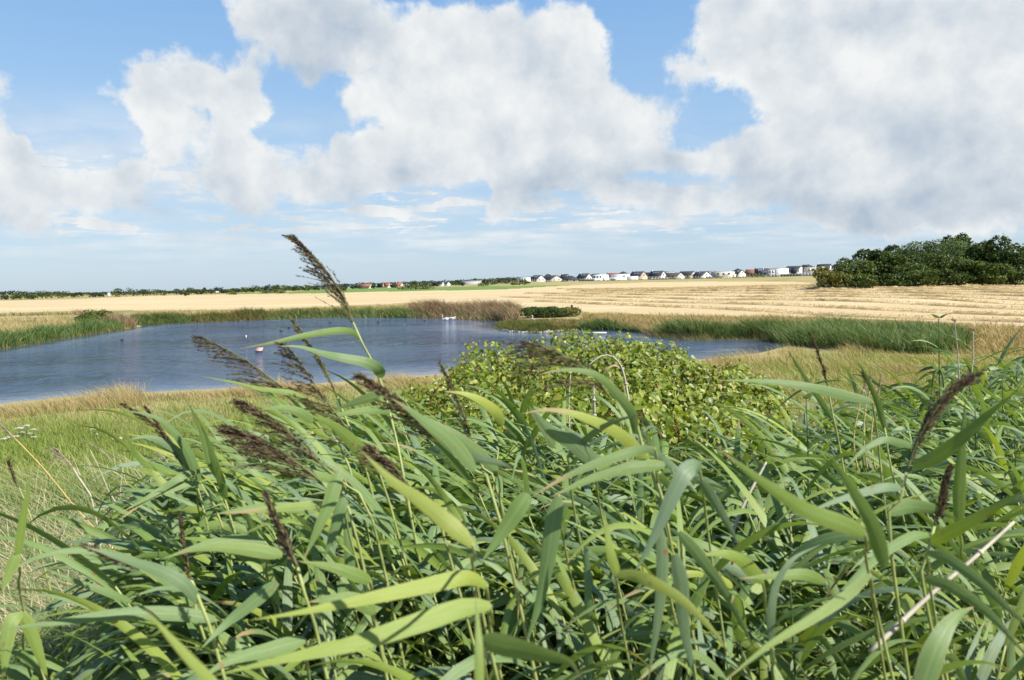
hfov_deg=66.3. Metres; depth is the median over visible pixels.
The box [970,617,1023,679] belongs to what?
reed
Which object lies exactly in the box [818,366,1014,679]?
reed
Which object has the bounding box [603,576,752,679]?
reed
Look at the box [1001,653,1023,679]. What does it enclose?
reed
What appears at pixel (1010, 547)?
reed
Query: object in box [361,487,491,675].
reed
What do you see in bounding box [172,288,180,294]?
tree
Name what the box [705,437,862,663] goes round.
reed
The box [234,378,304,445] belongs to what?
reed
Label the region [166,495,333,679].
reed
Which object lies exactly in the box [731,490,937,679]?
reed
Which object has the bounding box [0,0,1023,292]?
sky
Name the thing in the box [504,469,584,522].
reed
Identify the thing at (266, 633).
reed
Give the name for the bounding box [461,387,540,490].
reed
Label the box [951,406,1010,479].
reed
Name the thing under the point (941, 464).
reed
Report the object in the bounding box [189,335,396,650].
reed
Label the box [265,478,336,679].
reed
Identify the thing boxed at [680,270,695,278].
house
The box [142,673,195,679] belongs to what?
reed
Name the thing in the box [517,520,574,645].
reed
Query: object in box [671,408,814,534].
reed
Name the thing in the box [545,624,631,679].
reed
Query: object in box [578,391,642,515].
reed
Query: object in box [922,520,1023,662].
reed
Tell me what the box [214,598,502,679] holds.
reed
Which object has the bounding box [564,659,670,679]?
reed
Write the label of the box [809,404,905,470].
reed
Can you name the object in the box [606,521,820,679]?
reed
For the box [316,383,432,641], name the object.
reed
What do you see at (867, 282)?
bush
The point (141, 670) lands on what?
reed
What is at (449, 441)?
reed
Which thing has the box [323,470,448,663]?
reed
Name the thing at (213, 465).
reed
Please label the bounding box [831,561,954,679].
reed
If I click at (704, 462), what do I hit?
reed
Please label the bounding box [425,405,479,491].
reed
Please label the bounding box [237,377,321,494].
reed
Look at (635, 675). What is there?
reed
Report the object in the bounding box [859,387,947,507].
reed
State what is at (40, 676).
reed
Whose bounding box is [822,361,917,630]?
reed
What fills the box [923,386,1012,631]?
reed
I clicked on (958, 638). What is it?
reed
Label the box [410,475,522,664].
reed
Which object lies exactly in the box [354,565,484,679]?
reed
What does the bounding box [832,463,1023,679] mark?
reed
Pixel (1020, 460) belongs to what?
reed
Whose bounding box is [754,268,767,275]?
house
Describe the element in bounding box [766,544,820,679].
reed
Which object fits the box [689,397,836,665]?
reed
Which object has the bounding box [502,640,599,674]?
reed
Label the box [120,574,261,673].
reed
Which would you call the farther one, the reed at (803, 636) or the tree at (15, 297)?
the tree at (15, 297)
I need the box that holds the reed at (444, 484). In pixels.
[415,463,481,662]
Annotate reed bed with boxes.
[649,316,780,339]
[750,313,986,354]
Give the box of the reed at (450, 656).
[311,499,459,679]
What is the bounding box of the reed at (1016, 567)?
[974,544,1023,676]
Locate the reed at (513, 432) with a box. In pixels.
[438,392,544,501]
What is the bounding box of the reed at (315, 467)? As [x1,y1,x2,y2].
[304,465,368,628]
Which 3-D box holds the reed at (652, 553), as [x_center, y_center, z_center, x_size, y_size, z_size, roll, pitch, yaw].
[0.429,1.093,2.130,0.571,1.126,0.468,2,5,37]
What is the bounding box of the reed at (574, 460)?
[532,433,653,638]
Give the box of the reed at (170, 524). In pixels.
[92,501,219,652]
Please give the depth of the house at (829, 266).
709.11 m
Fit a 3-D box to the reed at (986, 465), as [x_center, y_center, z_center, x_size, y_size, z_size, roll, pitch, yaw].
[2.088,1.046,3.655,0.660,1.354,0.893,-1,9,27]
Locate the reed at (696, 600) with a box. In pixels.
[613,465,738,679]
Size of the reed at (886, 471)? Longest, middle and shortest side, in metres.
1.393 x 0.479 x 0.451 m
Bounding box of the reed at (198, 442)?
[172,436,292,623]
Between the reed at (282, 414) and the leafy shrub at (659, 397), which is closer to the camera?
the reed at (282, 414)
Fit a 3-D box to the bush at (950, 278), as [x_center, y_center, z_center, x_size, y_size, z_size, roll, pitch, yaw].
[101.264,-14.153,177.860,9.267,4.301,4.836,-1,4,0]
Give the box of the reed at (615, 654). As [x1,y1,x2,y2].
[584,544,674,679]
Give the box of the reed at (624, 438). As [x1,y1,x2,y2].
[496,340,697,679]
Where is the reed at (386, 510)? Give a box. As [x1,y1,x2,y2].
[279,498,431,649]
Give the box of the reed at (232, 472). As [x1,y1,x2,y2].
[199,466,313,631]
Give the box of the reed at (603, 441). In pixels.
[592,433,634,514]
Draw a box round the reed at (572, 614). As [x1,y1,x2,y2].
[482,561,598,675]
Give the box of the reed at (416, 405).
[369,372,449,465]
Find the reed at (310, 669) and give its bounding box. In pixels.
[213,588,314,679]
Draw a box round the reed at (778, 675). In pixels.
[651,574,783,679]
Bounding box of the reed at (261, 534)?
[183,475,348,677]
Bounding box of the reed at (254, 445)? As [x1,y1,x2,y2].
[208,421,388,679]
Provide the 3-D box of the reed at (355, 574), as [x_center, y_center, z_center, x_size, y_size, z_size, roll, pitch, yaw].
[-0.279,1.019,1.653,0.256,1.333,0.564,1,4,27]
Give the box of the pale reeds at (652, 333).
[645,328,773,341]
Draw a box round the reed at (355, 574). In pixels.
[299,561,392,679]
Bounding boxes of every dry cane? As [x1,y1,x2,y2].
[568,375,570,427]
[591,386,596,429]
[733,462,766,530]
[868,521,1014,653]
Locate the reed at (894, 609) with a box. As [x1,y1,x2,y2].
[855,533,1023,675]
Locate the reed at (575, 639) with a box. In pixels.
[430,539,594,679]
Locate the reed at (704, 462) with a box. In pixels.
[670,446,769,526]
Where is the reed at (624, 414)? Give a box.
[566,367,633,461]
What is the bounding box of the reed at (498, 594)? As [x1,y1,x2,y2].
[465,585,593,665]
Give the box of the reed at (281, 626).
[187,601,325,679]
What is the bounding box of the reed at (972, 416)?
[945,401,988,447]
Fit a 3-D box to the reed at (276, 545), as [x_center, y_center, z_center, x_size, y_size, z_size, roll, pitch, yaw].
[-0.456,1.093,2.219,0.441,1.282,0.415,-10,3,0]
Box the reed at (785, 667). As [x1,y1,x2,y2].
[693,623,807,679]
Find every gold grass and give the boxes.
[579,310,828,326]
[811,316,1023,355]
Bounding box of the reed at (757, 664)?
[714,554,862,679]
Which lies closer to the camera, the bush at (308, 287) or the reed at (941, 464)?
the reed at (941, 464)
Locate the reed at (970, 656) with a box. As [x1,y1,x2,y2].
[874,550,984,679]
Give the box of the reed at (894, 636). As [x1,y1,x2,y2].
[816,621,917,679]
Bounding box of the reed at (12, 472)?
[0,459,70,669]
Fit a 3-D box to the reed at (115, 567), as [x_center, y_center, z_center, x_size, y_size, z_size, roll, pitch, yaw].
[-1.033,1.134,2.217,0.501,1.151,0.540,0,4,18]
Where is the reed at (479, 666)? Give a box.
[474,595,483,679]
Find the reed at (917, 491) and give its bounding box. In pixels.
[845,449,974,655]
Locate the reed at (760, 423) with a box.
[748,415,863,624]
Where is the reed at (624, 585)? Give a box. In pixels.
[537,522,638,679]
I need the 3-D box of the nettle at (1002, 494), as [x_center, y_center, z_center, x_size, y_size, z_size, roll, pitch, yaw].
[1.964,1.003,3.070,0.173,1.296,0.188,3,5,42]
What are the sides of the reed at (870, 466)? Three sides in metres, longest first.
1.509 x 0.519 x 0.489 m
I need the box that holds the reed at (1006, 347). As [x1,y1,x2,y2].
[978,326,1023,473]
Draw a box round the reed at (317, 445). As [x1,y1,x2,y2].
[241,406,391,620]
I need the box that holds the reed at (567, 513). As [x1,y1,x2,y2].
[483,509,615,679]
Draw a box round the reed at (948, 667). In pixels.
[939,660,1012,675]
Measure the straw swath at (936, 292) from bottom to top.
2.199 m
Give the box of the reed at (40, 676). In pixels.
[0,636,49,679]
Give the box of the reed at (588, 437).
[560,413,643,647]
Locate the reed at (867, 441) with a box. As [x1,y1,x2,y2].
[808,400,943,648]
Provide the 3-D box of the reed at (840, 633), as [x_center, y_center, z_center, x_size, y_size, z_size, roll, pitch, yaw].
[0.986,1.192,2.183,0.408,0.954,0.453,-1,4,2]
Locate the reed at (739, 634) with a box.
[606,589,753,679]
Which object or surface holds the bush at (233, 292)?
on the stubble field at (224, 301)
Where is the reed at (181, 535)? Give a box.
[178,514,217,671]
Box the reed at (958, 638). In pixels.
[878,631,1018,679]
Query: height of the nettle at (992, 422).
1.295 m
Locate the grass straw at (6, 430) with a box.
[0,423,114,550]
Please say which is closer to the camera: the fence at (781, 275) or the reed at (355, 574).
the reed at (355, 574)
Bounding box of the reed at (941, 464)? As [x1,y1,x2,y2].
[865,457,1012,630]
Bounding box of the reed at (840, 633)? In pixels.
[836,614,898,649]
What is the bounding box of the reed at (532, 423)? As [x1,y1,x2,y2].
[482,393,561,508]
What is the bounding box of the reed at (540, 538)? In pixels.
[490,528,617,644]
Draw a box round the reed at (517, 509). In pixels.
[481,492,596,679]
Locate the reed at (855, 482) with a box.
[788,452,917,633]
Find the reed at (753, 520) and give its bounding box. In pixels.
[658,452,786,553]
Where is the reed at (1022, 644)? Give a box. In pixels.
[948,611,1023,646]
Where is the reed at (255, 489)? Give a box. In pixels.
[229,483,369,661]
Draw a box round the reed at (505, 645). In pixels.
[482,632,580,679]
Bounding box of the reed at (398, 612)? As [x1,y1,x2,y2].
[272,502,421,679]
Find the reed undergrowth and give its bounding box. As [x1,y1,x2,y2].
[0,379,1023,679]
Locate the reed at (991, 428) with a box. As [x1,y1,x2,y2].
[951,405,1019,465]
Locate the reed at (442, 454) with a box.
[409,441,487,487]
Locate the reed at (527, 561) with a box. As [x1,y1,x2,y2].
[446,505,579,679]
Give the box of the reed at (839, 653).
[811,630,857,666]
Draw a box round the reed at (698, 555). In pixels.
[663,531,755,679]
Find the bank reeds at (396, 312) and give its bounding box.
[264,304,431,319]
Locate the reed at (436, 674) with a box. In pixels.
[356,623,444,678]
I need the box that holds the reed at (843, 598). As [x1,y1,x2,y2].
[726,573,886,679]
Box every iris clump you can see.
[421,312,489,319]
[576,316,639,331]
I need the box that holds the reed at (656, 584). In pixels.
[538,512,731,679]
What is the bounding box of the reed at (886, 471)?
[807,445,911,656]
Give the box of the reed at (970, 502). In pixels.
[878,487,1011,631]
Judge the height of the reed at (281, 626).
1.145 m
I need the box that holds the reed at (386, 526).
[241,447,461,678]
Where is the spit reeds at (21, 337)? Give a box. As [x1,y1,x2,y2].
[0,316,125,346]
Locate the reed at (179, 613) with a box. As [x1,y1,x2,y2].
[2,592,219,669]
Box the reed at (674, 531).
[664,527,790,679]
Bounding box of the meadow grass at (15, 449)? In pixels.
[0,375,520,513]
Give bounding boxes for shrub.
[377,343,499,445]
[433,325,800,473]
[517,306,566,317]
[556,306,581,316]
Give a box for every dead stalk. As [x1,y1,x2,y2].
[951,318,959,382]
[969,327,974,389]
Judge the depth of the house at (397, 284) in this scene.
521.47 m
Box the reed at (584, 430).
[537,405,588,485]
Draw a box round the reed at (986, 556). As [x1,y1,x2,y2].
[882,478,1022,672]
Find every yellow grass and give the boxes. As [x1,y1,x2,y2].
[853,372,865,469]
[863,372,872,469]
[870,373,881,469]
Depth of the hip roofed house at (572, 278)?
637.21 m
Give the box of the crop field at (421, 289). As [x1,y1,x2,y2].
[225,285,569,293]
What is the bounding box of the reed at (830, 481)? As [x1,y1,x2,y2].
[734,445,913,678]
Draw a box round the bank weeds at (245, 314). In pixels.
[128,306,325,324]
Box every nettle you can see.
[104,476,123,537]
[754,626,783,679]
[785,580,816,679]
[794,393,835,597]
[916,314,966,480]
[966,399,999,565]
[982,419,1003,559]
[986,375,1019,453]
[995,434,1023,679]
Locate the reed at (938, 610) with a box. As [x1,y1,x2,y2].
[867,575,953,676]
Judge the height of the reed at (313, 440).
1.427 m
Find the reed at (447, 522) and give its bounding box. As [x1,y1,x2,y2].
[360,450,498,679]
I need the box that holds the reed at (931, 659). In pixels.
[914,607,973,679]
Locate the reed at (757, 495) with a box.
[738,455,766,514]
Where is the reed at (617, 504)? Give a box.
[537,447,647,524]
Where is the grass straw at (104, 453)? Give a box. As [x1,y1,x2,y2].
[85,441,139,537]
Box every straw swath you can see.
[505,296,1023,315]
[523,292,1023,304]
[530,300,1023,322]
[544,294,1023,309]
[557,284,1023,288]
[566,287,1023,292]
[571,290,1023,301]
[580,289,1023,296]
[595,285,1023,290]
[596,283,1023,288]
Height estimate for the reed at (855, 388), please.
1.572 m
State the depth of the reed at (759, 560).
2.23 m
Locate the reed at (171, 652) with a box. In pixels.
[16,594,187,669]
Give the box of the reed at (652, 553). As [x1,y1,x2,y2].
[616,526,692,679]
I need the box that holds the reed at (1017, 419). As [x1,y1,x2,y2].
[992,400,1023,538]
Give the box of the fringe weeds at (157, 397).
[3,375,443,413]
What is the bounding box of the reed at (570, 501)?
[539,500,616,537]
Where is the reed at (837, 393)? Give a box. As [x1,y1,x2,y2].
[721,379,901,665]
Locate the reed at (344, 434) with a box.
[269,342,436,679]
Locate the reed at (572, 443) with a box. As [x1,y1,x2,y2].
[498,405,639,673]
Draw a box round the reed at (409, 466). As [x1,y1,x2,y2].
[380,451,460,655]
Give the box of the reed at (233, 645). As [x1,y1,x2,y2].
[74,585,270,679]
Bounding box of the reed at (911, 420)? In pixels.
[910,399,960,477]
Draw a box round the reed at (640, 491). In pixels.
[554,416,643,646]
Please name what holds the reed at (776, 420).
on the ground at (572, 316)
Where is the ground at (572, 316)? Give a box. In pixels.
[0,276,1023,623]
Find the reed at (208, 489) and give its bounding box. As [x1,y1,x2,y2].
[79,409,226,561]
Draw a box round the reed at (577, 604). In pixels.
[483,516,614,679]
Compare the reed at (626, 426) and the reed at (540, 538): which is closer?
the reed at (540, 538)
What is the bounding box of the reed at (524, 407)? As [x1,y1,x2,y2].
[498,379,562,521]
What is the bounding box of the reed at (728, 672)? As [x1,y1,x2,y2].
[716,648,822,679]
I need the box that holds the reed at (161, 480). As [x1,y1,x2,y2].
[81,426,185,594]
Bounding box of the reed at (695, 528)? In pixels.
[658,481,755,671]
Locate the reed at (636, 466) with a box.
[533,445,703,679]
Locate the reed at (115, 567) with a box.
[55,565,216,663]
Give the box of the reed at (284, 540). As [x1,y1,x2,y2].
[260,488,329,679]
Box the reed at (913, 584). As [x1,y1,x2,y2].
[797,535,1023,677]
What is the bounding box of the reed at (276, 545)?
[212,538,379,657]
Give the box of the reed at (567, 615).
[522,578,593,653]
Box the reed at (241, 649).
[213,645,307,679]
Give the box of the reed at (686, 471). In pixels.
[593,459,740,679]
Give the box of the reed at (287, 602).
[203,480,292,674]
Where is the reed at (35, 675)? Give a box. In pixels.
[30,664,39,679]
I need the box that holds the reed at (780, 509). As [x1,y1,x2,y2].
[682,432,837,674]
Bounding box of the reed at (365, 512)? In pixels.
[291,478,432,671]
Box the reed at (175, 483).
[121,470,317,629]
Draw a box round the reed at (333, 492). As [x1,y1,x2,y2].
[245,471,390,679]
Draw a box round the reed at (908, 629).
[817,599,1023,679]
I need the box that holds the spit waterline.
[0,324,133,348]
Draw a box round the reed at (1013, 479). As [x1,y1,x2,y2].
[971,471,1023,592]
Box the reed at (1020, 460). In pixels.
[994,457,1023,462]
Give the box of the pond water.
[0,317,789,403]
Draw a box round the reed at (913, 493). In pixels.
[831,453,946,636]
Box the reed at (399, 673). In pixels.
[300,659,419,679]
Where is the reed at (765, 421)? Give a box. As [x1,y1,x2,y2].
[721,408,854,604]
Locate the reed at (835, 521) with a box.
[715,446,894,679]
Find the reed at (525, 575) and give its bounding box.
[432,547,599,659]
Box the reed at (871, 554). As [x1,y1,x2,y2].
[810,551,951,679]
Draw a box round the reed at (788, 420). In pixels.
[769,392,849,454]
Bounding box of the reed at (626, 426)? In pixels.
[587,412,631,457]
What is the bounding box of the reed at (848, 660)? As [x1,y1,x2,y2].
[808,649,853,675]
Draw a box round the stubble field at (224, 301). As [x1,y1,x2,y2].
[0,281,1023,325]
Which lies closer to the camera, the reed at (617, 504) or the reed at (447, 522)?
the reed at (447, 522)
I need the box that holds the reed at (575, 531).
[564,524,631,668]
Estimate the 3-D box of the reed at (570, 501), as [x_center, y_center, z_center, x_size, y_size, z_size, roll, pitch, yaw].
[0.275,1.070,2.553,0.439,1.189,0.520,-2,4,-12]
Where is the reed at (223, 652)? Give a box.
[145,651,291,679]
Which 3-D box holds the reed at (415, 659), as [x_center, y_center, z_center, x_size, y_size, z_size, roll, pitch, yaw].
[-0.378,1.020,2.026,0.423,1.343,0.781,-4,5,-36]
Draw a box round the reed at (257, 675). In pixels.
[120,620,269,679]
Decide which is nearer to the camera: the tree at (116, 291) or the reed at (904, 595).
the reed at (904, 595)
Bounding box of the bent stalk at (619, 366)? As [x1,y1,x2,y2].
[586,354,629,400]
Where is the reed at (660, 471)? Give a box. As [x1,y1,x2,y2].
[648,447,686,525]
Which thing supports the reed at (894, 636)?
on the ground at (572, 316)
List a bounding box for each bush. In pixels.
[0,295,8,299]
[33,290,52,298]
[41,291,69,298]
[70,292,83,297]
[74,309,114,321]
[124,288,138,295]
[143,289,168,295]
[225,290,236,294]
[240,287,251,292]
[250,285,263,291]
[293,285,304,290]
[303,285,312,290]
[397,284,434,289]
[419,281,431,285]
[477,282,488,285]
[485,279,497,284]
[496,278,507,283]
[505,277,517,282]
[518,280,530,284]
[812,266,852,287]
[848,273,882,287]
[878,272,915,286]
[906,269,946,285]
[939,268,979,285]
[967,274,1007,284]
[999,269,1023,284]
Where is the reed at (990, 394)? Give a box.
[915,380,1019,449]
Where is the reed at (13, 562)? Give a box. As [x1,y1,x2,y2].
[2,473,45,679]
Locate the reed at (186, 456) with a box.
[119,402,251,679]
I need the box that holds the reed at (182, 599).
[0,547,251,678]
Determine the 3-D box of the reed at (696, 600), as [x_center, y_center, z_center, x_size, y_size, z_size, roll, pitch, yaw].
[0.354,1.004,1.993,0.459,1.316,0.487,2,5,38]
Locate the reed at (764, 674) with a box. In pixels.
[760,608,819,679]
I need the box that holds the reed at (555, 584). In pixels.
[429,454,563,677]
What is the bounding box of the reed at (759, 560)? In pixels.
[705,541,797,666]
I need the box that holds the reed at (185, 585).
[41,542,226,679]
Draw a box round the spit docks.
[63,308,139,327]
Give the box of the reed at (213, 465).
[184,398,265,625]
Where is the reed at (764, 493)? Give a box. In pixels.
[691,404,839,638]
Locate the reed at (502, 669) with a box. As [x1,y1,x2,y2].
[430,591,507,679]
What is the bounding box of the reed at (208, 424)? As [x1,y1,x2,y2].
[129,386,237,505]
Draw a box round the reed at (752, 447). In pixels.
[719,380,840,534]
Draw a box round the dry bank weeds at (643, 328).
[614,322,670,333]
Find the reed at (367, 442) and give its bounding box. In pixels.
[324,430,417,489]
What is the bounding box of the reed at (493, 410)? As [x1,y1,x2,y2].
[414,360,542,671]
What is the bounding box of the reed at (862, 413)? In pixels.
[834,377,884,471]
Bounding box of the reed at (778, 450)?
[733,428,817,607]
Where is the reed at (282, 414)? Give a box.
[258,391,309,432]
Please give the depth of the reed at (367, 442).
3.39 m
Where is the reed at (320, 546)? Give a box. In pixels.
[234,475,443,679]
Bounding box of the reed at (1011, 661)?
[1002,608,1016,679]
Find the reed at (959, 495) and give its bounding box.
[818,397,984,653]
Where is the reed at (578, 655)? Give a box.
[551,644,660,679]
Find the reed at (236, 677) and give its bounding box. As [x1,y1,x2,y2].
[216,662,274,679]
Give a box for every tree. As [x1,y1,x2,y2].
[9,294,20,299]
[17,292,31,298]
[110,288,127,296]
[139,289,147,295]
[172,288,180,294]
[186,287,194,293]
[207,289,214,293]
[213,287,223,292]
[262,284,270,289]
[268,284,279,290]
[280,285,290,290]
[829,257,875,286]
[852,248,912,278]
[883,244,927,273]
[890,262,931,283]
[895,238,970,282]
[924,252,980,283]
[936,235,968,256]
[954,232,976,250]
[962,233,1011,264]
[966,260,1017,283]
[984,243,1023,283]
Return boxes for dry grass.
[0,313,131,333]
[549,318,583,326]
[689,338,1023,402]
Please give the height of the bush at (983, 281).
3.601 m
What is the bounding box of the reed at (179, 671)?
[149,662,268,679]
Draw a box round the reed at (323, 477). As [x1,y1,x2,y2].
[229,396,405,679]
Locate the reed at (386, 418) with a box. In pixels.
[320,368,409,490]
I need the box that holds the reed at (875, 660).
[848,644,952,679]
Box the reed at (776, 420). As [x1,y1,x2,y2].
[740,415,788,436]
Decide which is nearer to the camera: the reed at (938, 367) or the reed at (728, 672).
the reed at (728, 672)
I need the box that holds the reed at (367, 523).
[276,478,396,650]
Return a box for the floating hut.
[255,347,262,351]
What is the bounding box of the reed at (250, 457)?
[190,435,311,597]
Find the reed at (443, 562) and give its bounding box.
[352,514,488,675]
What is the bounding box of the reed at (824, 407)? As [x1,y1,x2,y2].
[788,330,901,644]
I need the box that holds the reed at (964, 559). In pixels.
[885,496,1020,679]
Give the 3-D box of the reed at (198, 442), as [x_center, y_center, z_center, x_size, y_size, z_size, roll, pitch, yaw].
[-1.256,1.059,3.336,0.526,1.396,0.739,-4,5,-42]
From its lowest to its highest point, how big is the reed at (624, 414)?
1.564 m
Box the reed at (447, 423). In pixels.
[424,415,476,498]
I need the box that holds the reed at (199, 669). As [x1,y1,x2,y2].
[145,609,216,679]
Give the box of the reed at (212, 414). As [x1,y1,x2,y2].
[168,409,310,621]
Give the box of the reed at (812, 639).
[791,586,981,676]
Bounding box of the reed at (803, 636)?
[769,615,888,678]
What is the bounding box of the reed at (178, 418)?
[150,409,220,466]
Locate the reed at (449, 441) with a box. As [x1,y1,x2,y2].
[351,372,537,679]
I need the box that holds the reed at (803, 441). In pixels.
[756,436,834,464]
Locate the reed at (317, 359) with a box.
[286,316,401,679]
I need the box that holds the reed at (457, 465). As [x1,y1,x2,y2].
[370,405,520,668]
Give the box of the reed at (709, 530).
[683,514,721,671]
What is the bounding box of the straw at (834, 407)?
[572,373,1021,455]
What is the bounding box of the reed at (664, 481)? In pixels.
[600,472,710,676]
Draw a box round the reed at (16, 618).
[0,611,47,679]
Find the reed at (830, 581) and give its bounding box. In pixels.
[741,537,889,676]
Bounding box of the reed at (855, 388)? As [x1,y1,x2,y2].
[833,361,877,484]
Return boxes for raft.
[581,327,606,333]
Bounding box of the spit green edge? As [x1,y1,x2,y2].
[0,310,107,316]
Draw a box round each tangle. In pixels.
[0,450,264,679]
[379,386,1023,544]
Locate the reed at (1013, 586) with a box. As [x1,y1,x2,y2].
[879,528,1023,673]
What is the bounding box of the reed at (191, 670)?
[154,669,234,679]
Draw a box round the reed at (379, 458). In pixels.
[343,442,474,679]
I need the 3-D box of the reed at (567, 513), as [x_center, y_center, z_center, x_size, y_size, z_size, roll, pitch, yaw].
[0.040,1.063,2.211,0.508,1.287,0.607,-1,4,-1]
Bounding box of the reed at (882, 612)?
[845,547,993,666]
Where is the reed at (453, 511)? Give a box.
[378,457,501,679]
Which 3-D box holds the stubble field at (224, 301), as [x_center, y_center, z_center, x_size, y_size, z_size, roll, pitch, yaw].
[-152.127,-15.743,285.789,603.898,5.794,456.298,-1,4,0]
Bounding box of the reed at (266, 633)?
[167,629,304,679]
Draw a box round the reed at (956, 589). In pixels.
[925,550,1023,679]
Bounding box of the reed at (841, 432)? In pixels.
[810,425,880,452]
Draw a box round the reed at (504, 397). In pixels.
[451,362,549,520]
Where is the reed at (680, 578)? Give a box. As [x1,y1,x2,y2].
[561,530,695,679]
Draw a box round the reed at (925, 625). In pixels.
[859,551,929,678]
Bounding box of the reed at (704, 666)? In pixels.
[612,545,708,679]
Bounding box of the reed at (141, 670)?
[18,625,149,679]
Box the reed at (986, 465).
[894,425,1023,627]
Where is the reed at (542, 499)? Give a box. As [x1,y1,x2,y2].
[504,488,579,554]
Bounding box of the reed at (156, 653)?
[4,589,182,679]
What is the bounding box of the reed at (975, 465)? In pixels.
[867,417,1011,618]
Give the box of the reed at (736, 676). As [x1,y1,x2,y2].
[731,595,888,679]
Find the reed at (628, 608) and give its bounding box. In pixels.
[608,594,696,679]
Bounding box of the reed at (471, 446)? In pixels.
[261,405,540,679]
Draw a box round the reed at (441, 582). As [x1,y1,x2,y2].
[253,570,500,668]
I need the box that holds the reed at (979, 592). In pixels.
[862,492,994,671]
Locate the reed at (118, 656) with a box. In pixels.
[0,512,170,679]
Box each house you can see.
[358,283,371,288]
[384,283,390,287]
[394,281,403,287]
[438,281,444,285]
[461,280,481,283]
[517,277,529,281]
[530,275,545,281]
[546,274,561,281]
[562,275,577,280]
[576,273,592,279]
[591,274,608,280]
[609,274,637,279]
[630,271,647,279]
[648,270,665,278]
[665,272,684,278]
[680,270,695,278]
[692,270,710,278]
[711,271,736,277]
[734,270,745,276]
[745,269,754,276]
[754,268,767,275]
[767,268,774,275]
[775,268,788,274]
[786,266,803,273]
[790,267,798,273]
[804,266,830,272]
[817,263,831,271]
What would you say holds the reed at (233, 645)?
on the ground at (572, 316)
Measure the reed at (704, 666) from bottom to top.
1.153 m
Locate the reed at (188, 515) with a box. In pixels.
[143,404,231,665]
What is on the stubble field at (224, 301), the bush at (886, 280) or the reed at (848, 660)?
the bush at (886, 280)
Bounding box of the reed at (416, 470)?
[326,413,463,660]
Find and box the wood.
[0,276,559,296]
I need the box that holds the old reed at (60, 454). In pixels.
[44,446,100,547]
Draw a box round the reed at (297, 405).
[249,375,330,480]
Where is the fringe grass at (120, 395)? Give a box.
[0,369,444,419]
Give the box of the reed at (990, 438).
[885,422,1023,595]
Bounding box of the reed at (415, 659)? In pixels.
[271,491,436,679]
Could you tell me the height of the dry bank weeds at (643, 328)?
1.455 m
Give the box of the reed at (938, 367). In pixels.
[903,346,982,441]
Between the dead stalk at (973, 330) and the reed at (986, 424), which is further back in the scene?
the dead stalk at (973, 330)
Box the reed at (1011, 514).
[943,494,1023,668]
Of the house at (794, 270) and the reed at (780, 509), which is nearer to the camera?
the reed at (780, 509)
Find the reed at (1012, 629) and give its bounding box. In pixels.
[977,591,1023,679]
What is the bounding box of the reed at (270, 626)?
[200,593,313,679]
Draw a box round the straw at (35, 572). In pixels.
[0,449,176,660]
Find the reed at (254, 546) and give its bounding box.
[160,534,297,678]
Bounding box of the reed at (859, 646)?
[756,591,876,667]
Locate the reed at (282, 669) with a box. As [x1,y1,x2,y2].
[162,658,294,679]
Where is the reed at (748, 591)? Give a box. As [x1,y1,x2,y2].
[10,234,1023,679]
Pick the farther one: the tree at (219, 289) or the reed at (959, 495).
the tree at (219, 289)
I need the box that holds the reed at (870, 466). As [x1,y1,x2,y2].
[796,389,877,504]
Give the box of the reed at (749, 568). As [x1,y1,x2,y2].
[705,550,825,626]
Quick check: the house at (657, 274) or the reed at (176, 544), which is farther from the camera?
the house at (657, 274)
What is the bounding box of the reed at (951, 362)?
[889,340,974,442]
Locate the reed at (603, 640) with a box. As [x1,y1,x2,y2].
[535,621,621,678]
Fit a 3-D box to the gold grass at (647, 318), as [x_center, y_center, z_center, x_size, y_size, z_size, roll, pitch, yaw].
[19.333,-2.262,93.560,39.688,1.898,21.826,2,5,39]
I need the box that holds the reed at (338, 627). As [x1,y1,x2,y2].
[255,577,384,676]
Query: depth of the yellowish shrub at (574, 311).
111.62 m
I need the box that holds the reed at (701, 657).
[598,640,725,679]
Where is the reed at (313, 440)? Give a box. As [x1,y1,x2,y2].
[294,437,369,620]
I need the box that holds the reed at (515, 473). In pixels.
[457,470,551,525]
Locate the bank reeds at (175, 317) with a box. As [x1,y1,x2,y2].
[129,312,190,324]
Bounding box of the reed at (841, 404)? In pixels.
[795,377,866,485]
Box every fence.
[650,277,668,279]
[780,273,799,276]
[799,273,817,275]
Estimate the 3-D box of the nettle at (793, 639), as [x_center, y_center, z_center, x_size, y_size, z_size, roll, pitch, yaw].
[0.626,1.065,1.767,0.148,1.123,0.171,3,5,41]
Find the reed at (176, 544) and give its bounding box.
[62,492,227,675]
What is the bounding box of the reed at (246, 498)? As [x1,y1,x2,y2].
[143,468,318,675]
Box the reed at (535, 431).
[517,392,590,478]
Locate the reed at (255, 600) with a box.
[196,580,376,679]
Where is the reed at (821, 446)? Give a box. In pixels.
[744,384,845,569]
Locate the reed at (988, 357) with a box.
[904,347,1023,459]
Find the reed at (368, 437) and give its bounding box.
[335,372,414,474]
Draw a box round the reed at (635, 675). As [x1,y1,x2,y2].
[569,666,647,679]
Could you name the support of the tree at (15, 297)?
on the ground at (572, 316)
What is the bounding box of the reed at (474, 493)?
[368,417,479,517]
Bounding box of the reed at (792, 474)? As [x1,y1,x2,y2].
[744,466,856,661]
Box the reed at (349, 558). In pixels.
[234,482,409,673]
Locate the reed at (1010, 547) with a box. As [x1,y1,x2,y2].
[906,464,1023,671]

